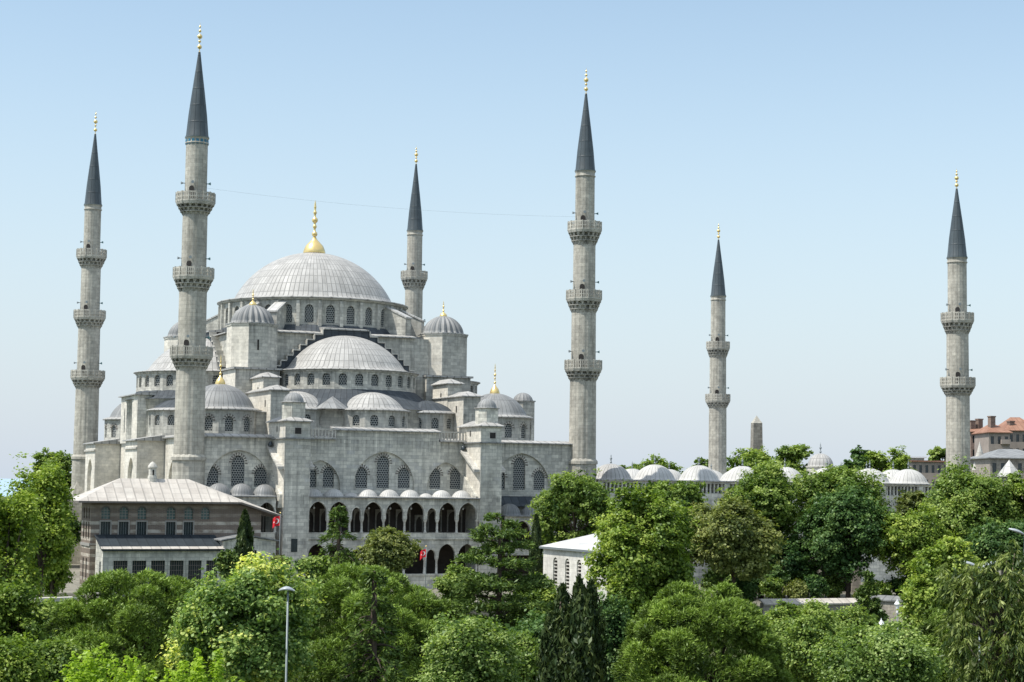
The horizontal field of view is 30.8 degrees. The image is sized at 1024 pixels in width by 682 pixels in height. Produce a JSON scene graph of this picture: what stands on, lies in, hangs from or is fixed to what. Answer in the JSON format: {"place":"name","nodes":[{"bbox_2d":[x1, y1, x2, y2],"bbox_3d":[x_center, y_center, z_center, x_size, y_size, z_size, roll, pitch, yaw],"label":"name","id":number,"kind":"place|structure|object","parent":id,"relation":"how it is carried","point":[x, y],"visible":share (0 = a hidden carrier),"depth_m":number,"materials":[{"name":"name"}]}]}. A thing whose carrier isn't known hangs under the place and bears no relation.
{"place":"outdoors","nodes":[
{"label":"outdoors","id":0,"kind":"place"},
{"bbox_2d":[0,479,33,496],"bbox_3d":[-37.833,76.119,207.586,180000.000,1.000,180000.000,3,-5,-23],"label":"sea","id":1,"kind":"structure","parent":0,"point":[3,481],"depth_m":11507.26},
{"bbox_2d":[1,497,991,681],"bbox_3d":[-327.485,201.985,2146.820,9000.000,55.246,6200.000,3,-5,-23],"label":"ground","id":2,"kind":"structure","parent":0,"point":[710,639],"depth_m":161.63,"materials":[{"name":"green plant"}]},
{"bbox_2d":[0,481,48,608],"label":"locust tree","id":3,"kind":"object","parent":2,"relation":"on","point":[20,517],"visible":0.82,"depth_m":99.26,"materials":[{"name":"green plant"}]},
{"bbox_2d":[0,631,51,681],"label":"shrub","id":4,"kind":"object","parent":2,"relation":"on","point":[20,660],"visible":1,"depth_m":70.27,"materials":[{"name":"green plant"}]},
{"bbox_2d":[0,568,61,646],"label":"locust tree","id":5,"kind":"object","parent":2,"relation":"on","point":[16,600],"visible":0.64,"depth_m":88.55,"materials":[{"name":"green plant"}]},
{"bbox_2d":[1,451,85,596],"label":"locust tree","id":6,"kind":"object","parent":2,"relation":"on","point":[52,489],"visible":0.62,"depth_m":158.53,"materials":[{"name":"green plant"}]},
{"bbox_2d":[28,447,72,489],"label":"broadleaf tree","id":7,"kind":"object","parent":2,"relation":"on","point":[65,459],"visible":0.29,"depth_m":297.99,"materials":[{"name":"green plant"}]},
{"bbox_2d":[26,594,81,648],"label":"shrub","id":8,"kind":"object","parent":2,"relation":"on","point":[51,601],"visible":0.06,"depth_m":108.74,"materials":[{"name":"green plant"}]},
{"bbox_2d":[34,596,76,606],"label":"boundary wall","id":9,"kind":"structure","parent":2,"relation":"on","point":[58,598],"depth_m":149.62,"materials":[{"name":"stone"}]},
{"bbox_2d":[43,527,75,596],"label":"locust tree","id":10,"kind":"object","parent":2,"relation":"on","point":[54,585],"visible":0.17,"depth_m":173.49,"materials":[{"name":"green plant"}]},
{"bbox_2d":[32,630,103,681],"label":"shrub","id":11,"kind":"object","parent":2,"relation":"on","point":[57,655],"visible":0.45,"depth_m":72.56,"materials":[{"name":"green plant"}]},
{"bbox_2d":[66,488,80,544],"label":"broadleaf tree","id":12,"kind":"object","parent":2,"relation":"on","point":[76,524],"visible":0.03,"depth_m":258.79,"materials":[{"name":"green plant"}]},
{"bbox_2d":[54,642,161,681],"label":"ash tree","id":13,"kind":"object","parent":2,"relation":"on","point":[93,671],"visible":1,"depth_m":47.27,"materials":[{"name":"green plant"}]},
{"bbox_2d":[39,567,190,681],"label":"umbrella pine","id":14,"kind":"object","parent":2,"relation":"on","point":[113,619],"visible":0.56,"depth_m":81.75,"materials":[{"name":"green plant"}]},
{"bbox_2d":[118,573,212,678],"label":"umbrella pine","id":15,"kind":"object","parent":2,"relation":"on","point":[188,582],"visible":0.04,"depth_m":96.45,"materials":[{"name":"green plant"}]},
{"bbox_2d":[68,462,282,599],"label":"pavilion","id":16,"kind":"structure","parent":2,"relation":"on","point":[187,528],"depth_m":195.73,"materials":[{"name":"stone"}]},
{"bbox_2d":[161,647,244,681],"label":"ash tree","id":17,"kind":"object","parent":2,"relation":"on","point":[198,675],"visible":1,"depth_m":46.16,"materials":[{"name":"green plant"}]},
{"bbox_2d":[213,549,241,579],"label":"young tree","id":18,"kind":"object","parent":2,"relation":"on","point":[225,559],"visible":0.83,"depth_m":170.34,"materials":[{"name":"green plant"}]},
{"bbox_2d":[155,546,327,681],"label":"maple tree","id":19,"kind":"object","parent":2,"relation":"on","point":[239,617],"visible":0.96,"depth_m":62.18,"materials":[{"name":"green plant"}]},
{"bbox_2d":[233,508,256,571],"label":"cypress","id":20,"kind":"object","parent":2,"relation":"on","point":[245,539],"visible":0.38,"depth_m":173.70,"materials":[{"name":"green plant"}]},
{"bbox_2d":[270,552,293,569],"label":"shrub","id":21,"kind":"object","parent":2,"relation":"on","point":[277,557],"visible":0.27,"depth_m":183.43,"materials":[{"name":"green plant"}]},
{"bbox_2d":[278,586,294,681],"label":"street lamp","id":22,"kind":"object","parent":2,"relation":"on","point":[287,612],"visible":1,"depth_m":61.40,"materials":[{"name":"metal"}]},
{"bbox_2d":[293,552,340,632],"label":"shrub","id":23,"kind":"object","parent":2,"relation":"on","point":[316,565],"visible":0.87,"depth_m":167.69,"materials":[{"name":"green plant"}]},
{"bbox_2d":[298,505,362,622],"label":"deodar cedar","id":24,"kind":"object","parent":2,"relation":"on","point":[347,554],"visible":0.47,"depth_m":170.68,"materials":[{"name":"green plant"}]},
{"bbox_2d":[288,562,446,681],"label":"tree","id":25,"kind":"object","parent":2,"relation":"on","point":[341,586],"visible":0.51,"depth_m":84.82,"materials":[{"name":"green plant"}]},
{"bbox_2d":[332,567,412,681],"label":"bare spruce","id":26,"kind":"object","parent":2,"relation":"on","point":[374,642],"visible":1,"depth_m":65.18,"materials":[{"name":"plant"}]},
{"bbox_2d":[353,524,423,622],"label":"holm oak","id":27,"kind":"object","parent":2,"relation":"on","point":[390,548],"visible":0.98,"depth_m":162.76,"materials":[{"name":"green plant"}]},
{"bbox_2d":[407,597,464,665],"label":"umbrella pine","id":28,"kind":"object","parent":2,"relation":"on","point":[450,604],"visible":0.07,"depth_m":90.63,"materials":[{"name":"green plant"}]},
{"bbox_2d":[428,561,475,610],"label":"shrub","id":29,"kind":"object","parent":2,"relation":"on","point":[452,572],"visible":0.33,"depth_m":168.33,"materials":[{"name":"green plant"}]},
{"bbox_2d":[406,608,530,681],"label":"maple tree","id":30,"kind":"object","parent":2,"relation":"on","point":[473,649],"visible":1,"depth_m":56.54,"materials":[{"name":"green plant"}]},
{"bbox_2d":[440,511,557,630],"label":"lebanon cedar","id":31,"kind":"object","parent":2,"relation":"on","point":[499,583],"visible":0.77,"depth_m":110.14,"materials":[{"name":"green plant"}]},
{"bbox_2d":[4,556,1022,618],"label":"terrace","id":32,"kind":"structure","parent":2,"relation":"on","point":[70,589],"depth_m":211.69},
{"bbox_2d":[69,113,106,563],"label":"minaret","id":33,"kind":"object","parent":32,"relation":"on","point":[87,376],"visible":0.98,"depth_m":271.61,"materials":[{"name":"stone"}]},
{"bbox_2d":[170,26,215,484],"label":"minaret","id":34,"kind":"object","parent":32,"relation":"on","point":[191,354],"visible":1,"depth_m":212.45,"materials":[{"name":"stone"}]},
{"bbox_2d":[184,339,188,353],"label":"balcony door","id":35,"kind":"structure","parent":34,"relation":"in","point":[186,342],"depth_m":211.81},
{"bbox_2d":[272,512,280,554],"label":"flagpole","id":36,"kind":"object","parent":32,"relation":"on","point":[276,520],"visible":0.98,"depth_m":191.09,"materials":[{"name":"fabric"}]},
{"bbox_2d":[83,201,577,588],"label":"mosque","id":37,"kind":"structure","parent":32,"relation":"on","point":[332,381],"depth_m":227.64,"materials":[{"name":"stone"}]},
{"bbox_2d":[401,146,427,326],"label":"minaret","id":38,"kind":"object","parent":32,"relation":"on","point":[414,277],"visible":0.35,"depth_m":292.75,"materials":[{"name":"stone"}]},
{"bbox_2d":[420,545,426,587],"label":"flagpole","id":39,"kind":"object","parent":32,"relation":"on","point":[422,553],"visible":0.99,"depth_m":198.82,"materials":[{"name":"fabric"}]},
{"bbox_2d":[527,514,542,574],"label":"cypress","id":40,"kind":"object","parent":32,"relation":"on","point":[536,534],"visible":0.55,"depth_m":198.41,"materials":[{"name":"green plant"}]},
{"bbox_2d":[522,467,616,555],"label":"lime tree","id":41,"kind":"object","parent":32,"relation":"on","point":[583,497],"visible":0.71,"depth_m":207.43,"materials":[{"name":"green plant"}]},
{"bbox_2d":[564,69,601,529],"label":"minaret","id":42,"kind":"object","parent":32,"relation":"on","point":[582,368],"visible":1,"depth_m":232.22,"materials":[{"name":"stone"}]},
{"bbox_2d":[209,188,567,216],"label":"cable","id":43,"kind":"object","parent":42,"relation":"attached to","point":[387,207],"visible":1,"depth_m":223.98,"materials":[{"name":"metal"}]},
{"bbox_2d":[647,479,708,527],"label":"lime tree","id":44,"kind":"object","parent":32,"relation":"on","point":[682,491],"visible":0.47,"depth_m":202.38,"materials":[{"name":"green plant"}]},
{"bbox_2d":[705,223,729,473],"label":"minaret","id":45,"kind":"object","parent":32,"relation":"on","point":[717,399],"visible":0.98,"depth_m":313.34,"materials":[{"name":"stone"}]},
{"bbox_2d":[699,564,741,589],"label":"shrub","id":46,"kind":"object","parent":32,"relation":"on","point":[710,577],"visible":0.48,"depth_m":202.51,"materials":[{"name":"green plant"}]},
{"bbox_2d":[687,489,789,583],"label":"plane tree","id":47,"kind":"object","parent":32,"relation":"on","point":[736,538],"visible":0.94,"depth_m":186.64,"materials":[{"name":"green plant"}]},
{"bbox_2d":[728,572,760,601],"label":"shrub","id":48,"kind":"object","parent":32,"relation":"on","point":[748,589],"visible":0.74,"depth_m":190.63,"materials":[{"name":"green plant"}]},
{"bbox_2d":[750,569,763,599],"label":"shrub","id":49,"kind":"object","parent":32,"relation":"on","point":[757,582],"visible":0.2,"depth_m":203.82,"materials":[{"name":"green plant"}]},
{"bbox_2d":[715,455,802,598],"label":"lime tree","id":50,"kind":"object","parent":32,"relation":"on","point":[765,489],"visible":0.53,"depth_m":205.24,"materials":[{"name":"green plant"}]},
{"bbox_2d":[596,442,935,583],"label":"courtyard arcade","id":51,"kind":"object","parent":32,"relation":"on","point":[908,479],"visible":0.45,"depth_m":242.98,"materials":[{"name":"stone"}]},
{"bbox_2d":[758,575,784,598],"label":"shrub","id":52,"kind":"object","parent":32,"relation":"on","point":[772,587],"visible":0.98,"depth_m":197.95,"materials":[{"name":"green plant"}]},
{"bbox_2d":[764,531,815,598],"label":"plane tree","id":53,"kind":"object","parent":32,"relation":"on","point":[793,567],"visible":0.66,"depth_m":201.74,"materials":[{"name":"green plant"}]},
{"bbox_2d":[782,578,808,598],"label":"shrub","id":54,"kind":"object","parent":32,"relation":"on","point":[796,588],"visible":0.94,"depth_m":196.02,"materials":[{"name":"green plant"}]},
{"bbox_2d":[794,562,824,596],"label":"shrub","id":55,"kind":"object","parent":32,"relation":"on","point":[814,568],"visible":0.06,"depth_m":209.68,"materials":[{"name":"green plant"}]},
{"bbox_2d":[803,573,831,597],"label":"shrub","id":56,"kind":"object","parent":32,"relation":"on","point":[817,587],"visible":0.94,"depth_m":196.88,"materials":[{"name":"green plant"}]},
{"bbox_2d":[824,575,845,597],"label":"shrub","id":57,"kind":"object","parent":32,"relation":"on","point":[836,585],"visible":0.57,"depth_m":202.11,"materials":[{"name":"green plant"}]},
{"bbox_2d":[789,463,893,597],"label":"lime tree","id":58,"kind":"object","parent":32,"relation":"on","point":[811,485],"visible":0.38,"depth_m":210.01,"materials":[{"name":"green plant"}]},
{"bbox_2d":[791,477,899,597],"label":"chestnut tree","id":59,"kind":"object","parent":32,"relation":"on","point":[841,529],"visible":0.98,"depth_m":199.16,"materials":[{"name":"green plant"}]},
{"bbox_2d":[874,578,893,595],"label":"shrub","id":60,"kind":"object","parent":32,"relation":"on","point":[885,587],"visible":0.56,"depth_m":197.51,"materials":[{"name":"green plant"}]},
{"bbox_2d":[888,574,906,595],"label":"shrub","id":61,"kind":"object","parent":32,"relation":"on","point":[895,582],"visible":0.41,"depth_m":200.63,"materials":[{"name":"green plant"}]},
{"bbox_2d":[893,489,927,518],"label":"lime tree","id":62,"kind":"object","parent":32,"relation":"on","point":[907,501],"visible":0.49,"depth_m":211.99,"materials":[{"name":"green plant"}]},
{"bbox_2d":[862,502,961,585],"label":"plane tree","id":63,"kind":"object","parent":32,"relation":"on","point":[908,535],"visible":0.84,"depth_m":197.35,"materials":[{"name":"green plant"}]},
{"bbox_2d":[940,169,975,475],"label":"minaret","id":64,"kind":"object","parent":32,"relation":"on","point":[957,384],"visible":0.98,"depth_m":254.32,"materials":[{"name":"stone"}]},
{"bbox_2d":[915,454,1023,558],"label":"lime tree","id":65,"kind":"object","parent":32,"relation":"on","point":[963,500],"visible":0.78,"depth_m":203.82,"materials":[{"name":"green plant"}]},
{"bbox_2d":[963,517,1023,575],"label":"plane tree","id":66,"kind":"object","parent":32,"relation":"on","point":[988,538],"visible":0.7,"depth_m":186.98,"materials":[{"name":"green plant"}]},
{"bbox_2d":[997,460,1021,579],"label":"kiosk","id":67,"kind":"object","parent":32,"relation":"on","point":[1008,467],"visible":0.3,"depth_m":213.87,"materials":[{"name":"stone"}]},
{"bbox_2d":[1004,470,1023,512],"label":"lime tree","id":68,"kind":"object","parent":32,"relation":"on","point":[1018,490],"visible":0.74,"depth_m":205.03,"materials":[{"name":"green plant"}]},
{"bbox_2d":[508,629,540,681],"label":"shrub","id":69,"kind":"object","parent":2,"relation":"on","point":[528,672],"visible":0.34,"depth_m":88.22,"materials":[{"name":"green plant"}]},
{"bbox_2d":[506,607,547,651],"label":"shrub","id":70,"kind":"object","parent":2,"relation":"on","point":[532,625],"visible":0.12,"depth_m":98.44,"materials":[{"name":"green plant"}]},
{"bbox_2d":[503,571,557,616],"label":"shrub","id":71,"kind":"object","parent":2,"relation":"on","point":[542,594],"visible":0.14,"depth_m":115.88,"materials":[{"name":"green plant"}]},
{"bbox_2d":[534,582,570,681],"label":"cypress","id":72,"kind":"object","parent":2,"relation":"on","point":[550,652],"visible":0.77,"depth_m":78.75,"materials":[{"name":"green plant"}]},
{"bbox_2d":[560,574,610,681],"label":"cypress","id":73,"kind":"object","parent":2,"relation":"on","point":[584,659],"visible":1,"depth_m":77.83,"materials":[{"name":"green plant"}]},
{"bbox_2d":[597,588,633,681],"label":"tree","id":74,"kind":"object","parent":2,"relation":"on","point":[616,615],"visible":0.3,"depth_m":102.15,"materials":[{"name":"green plant"}]},
{"bbox_2d":[539,533,692,603],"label":"tomb building","id":75,"kind":"structure","parent":2,"relation":"on","point":[563,561],"depth_m":190.16,"materials":[{"name":"stone"}]},
{"bbox_2d":[620,463,642,469],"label":"broadleaf tree","id":76,"kind":"object","parent":2,"relation":"on","point":[637,466],"visible":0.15,"depth_m":343.16,"materials":[{"name":"green plant"}]},
{"bbox_2d":[582,479,708,667],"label":"magnolia tree","id":77,"kind":"object","parent":2,"relation":"on","point":[644,537],"visible":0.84,"depth_m":125.18,"materials":[{"name":"green plant"}]},
{"bbox_2d":[641,453,687,473],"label":"broadleaf tree","id":78,"kind":"object","parent":2,"relation":"on","point":[661,462],"visible":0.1,"depth_m":346.96,"materials":[{"name":"green plant"}]},
{"bbox_2d":[691,457,707,466],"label":"broadleaf tree","id":79,"kind":"object","parent":2,"relation":"on","point":[702,460],"visible":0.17,"depth_m":348.75,"materials":[{"name":"green plant"}]},
{"bbox_2d":[609,580,795,681],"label":"umbrella pine","id":80,"kind":"object","parent":2,"relation":"on","point":[671,626],"visible":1,"depth_m":73.49,"materials":[{"name":"green plant"}]},
{"bbox_2d":[726,445,773,471],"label":"broadleaf tree","id":81,"kind":"object","parent":2,"relation":"on","point":[752,457],"visible":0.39,"depth_m":364.06,"materials":[{"name":"green plant"}]},
{"bbox_2d":[750,416,762,453],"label":"obelisk","id":82,"kind":"object","parent":2,"relation":"on","point":[756,441],"visible":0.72,"depth_m":418.69,"materials":[{"name":"stone"}]},
{"bbox_2d":[764,599,802,630],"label":"shrub","id":83,"kind":"object","parent":2,"relation":"on","point":[787,608],"visible":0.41,"depth_m":148.11,"materials":[{"name":"green plant"}]},
{"bbox_2d":[774,443,813,474],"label":"broadleaf tree","id":84,"kind":"object","parent":2,"relation":"on","point":[794,455],"visible":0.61,"depth_m":357.92,"materials":[{"name":"green plant"}]},
{"bbox_2d":[769,597,845,681],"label":"elm tree","id":85,"kind":"object","parent":2,"relation":"on","point":[816,618],"visible":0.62,"depth_m":92.88,"materials":[{"name":"green plant"}]},
{"bbox_2d":[759,595,909,623],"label":"garden wall","id":86,"kind":"structure","parent":2,"relation":"on","point":[888,604],"depth_m":192.37,"materials":[{"name":"stone"}]},
{"bbox_2d":[839,444,870,470],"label":"broadleaf tree","id":87,"kind":"object","parent":2,"relation":"on","point":[857,457],"visible":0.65,"depth_m":352.89,"materials":[{"name":"green plant"}]},
{"bbox_2d":[834,602,879,635],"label":"shrub","id":88,"kind":"object","parent":2,"relation":"on","point":[851,616],"visible":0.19,"depth_m":113.56,"materials":[{"name":"green plant"}]},
{"bbox_2d":[850,569,889,626],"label":"young spruce","id":89,"kind":"object","parent":2,"relation":"on","point":[866,591],"visible":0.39,"depth_m":148.60,"materials":[{"name":"plant"}]},
{"bbox_2d":[800,609,954,681],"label":"maple tree","id":90,"kind":"object","parent":2,"relation":"on","point":[882,653],"visible":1,"depth_m":56.40,"materials":[{"name":"green plant"}]},
{"bbox_2d":[861,445,916,471],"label":"broadleaf tree","id":91,"kind":"object","parent":2,"relation":"on","point":[879,461],"visible":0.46,"depth_m":347.58,"materials":[{"name":"green plant"}]},
{"bbox_2d":[894,599,898,629],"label":"park lamp","id":92,"kind":"object","parent":2,"relation":"on","point":[896,603],"visible":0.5,"depth_m":163.60,"materials":[{"name":"white paint"}]},
{"bbox_2d":[892,456,926,459],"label":"town house","id":93,"kind":"structure","parent":2,"relation":"on","point":[917,458],"depth_m":409.29,"materials":[{"name":"stone"}]},
{"bbox_2d":[909,460,945,483],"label":"town house","id":94,"kind":"structure","parent":2,"relation":"on","point":[927,470],"depth_m":389.20,"materials":[{"name":"paint"}]},
{"bbox_2d":[926,446,945,460],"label":"broadleaf tree","id":95,"kind":"object","parent":2,"relation":"on","point":[937,453],"visible":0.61,"depth_m":418.87,"materials":[{"name":"green plant"}]},
{"bbox_2d":[909,606,972,681],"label":"umbrella pine","id":96,"kind":"object","parent":2,"relation":"on","point":[929,614],"visible":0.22,"depth_m":80.59,"materials":[{"name":"green plant"}]},
{"bbox_2d":[893,535,995,646],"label":"plane tree","id":97,"kind":"object","parent":2,"relation":"on","point":[919,590],"visible":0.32,"depth_m":118.28,"materials":[{"name":"green plant"}]},
{"bbox_2d":[927,539,1023,681],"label":"drooping tree","id":98,"kind":"object","parent":2,"relation":"on","point":[994,593],"visible":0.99,"depth_m":66.37,"materials":[{"name":"green plant"}]},
{"bbox_2d":[970,419,983,456],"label":"town house","id":99,"kind":"structure","parent":2,"relation":"on","point":[978,425],"depth_m":401.70,"materials":[{"name":"brick"}]},
{"bbox_2d":[965,561,995,681],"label":"street lamp","id":100,"kind":"object","parent":2,"relation":"on","point":[968,562],"visible":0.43,"depth_m":71.42,"materials":[{"name":"metal"}]},
{"bbox_2d":[972,416,1012,455],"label":"town house","id":101,"kind":"structure","parent":2,"relation":"on","point":[991,436],"depth_m":385.68,"materials":[{"name":"paint"}]},
{"bbox_2d":[970,449,1023,498],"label":"town house","id":102,"kind":"structure","parent":2,"relation":"on","point":[994,461],"depth_m":300.64,"materials":[{"name":"stone"}]},
{"bbox_2d":[972,442,982,474],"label":"cone chimney","id":103,"kind":"object","parent":102,"relation":"on","point":[979,451],"visible":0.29,"depth_m":309.25,"materials":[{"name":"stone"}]},
{"bbox_2d":[1009,528,1023,534],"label":"street lamp","id":104,"kind":"object","parent":2,"relation":"on","point":[1016,531],"visible":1,"depth_m":75.54,"materials":[{"name":"metal"}]},
{"bbox_2d":[0,0,1023,478],"label":"sky","id":105,"kind":"structure","parent":0,"point":[825,142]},
{"bbox_2d":[782,553,860,592],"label":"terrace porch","id":106,"kind":"object","parent":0,"point":[856,584],"visible":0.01,"depth_m":220.54,"materials":[{"name":"stone"}]},
{"bbox_2d":[998,417,1023,450],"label":"town house","id":107,"kind":"structure","parent":0,"point":[1015,425],"depth_m":394.85,"materials":[{"name":"tile"}]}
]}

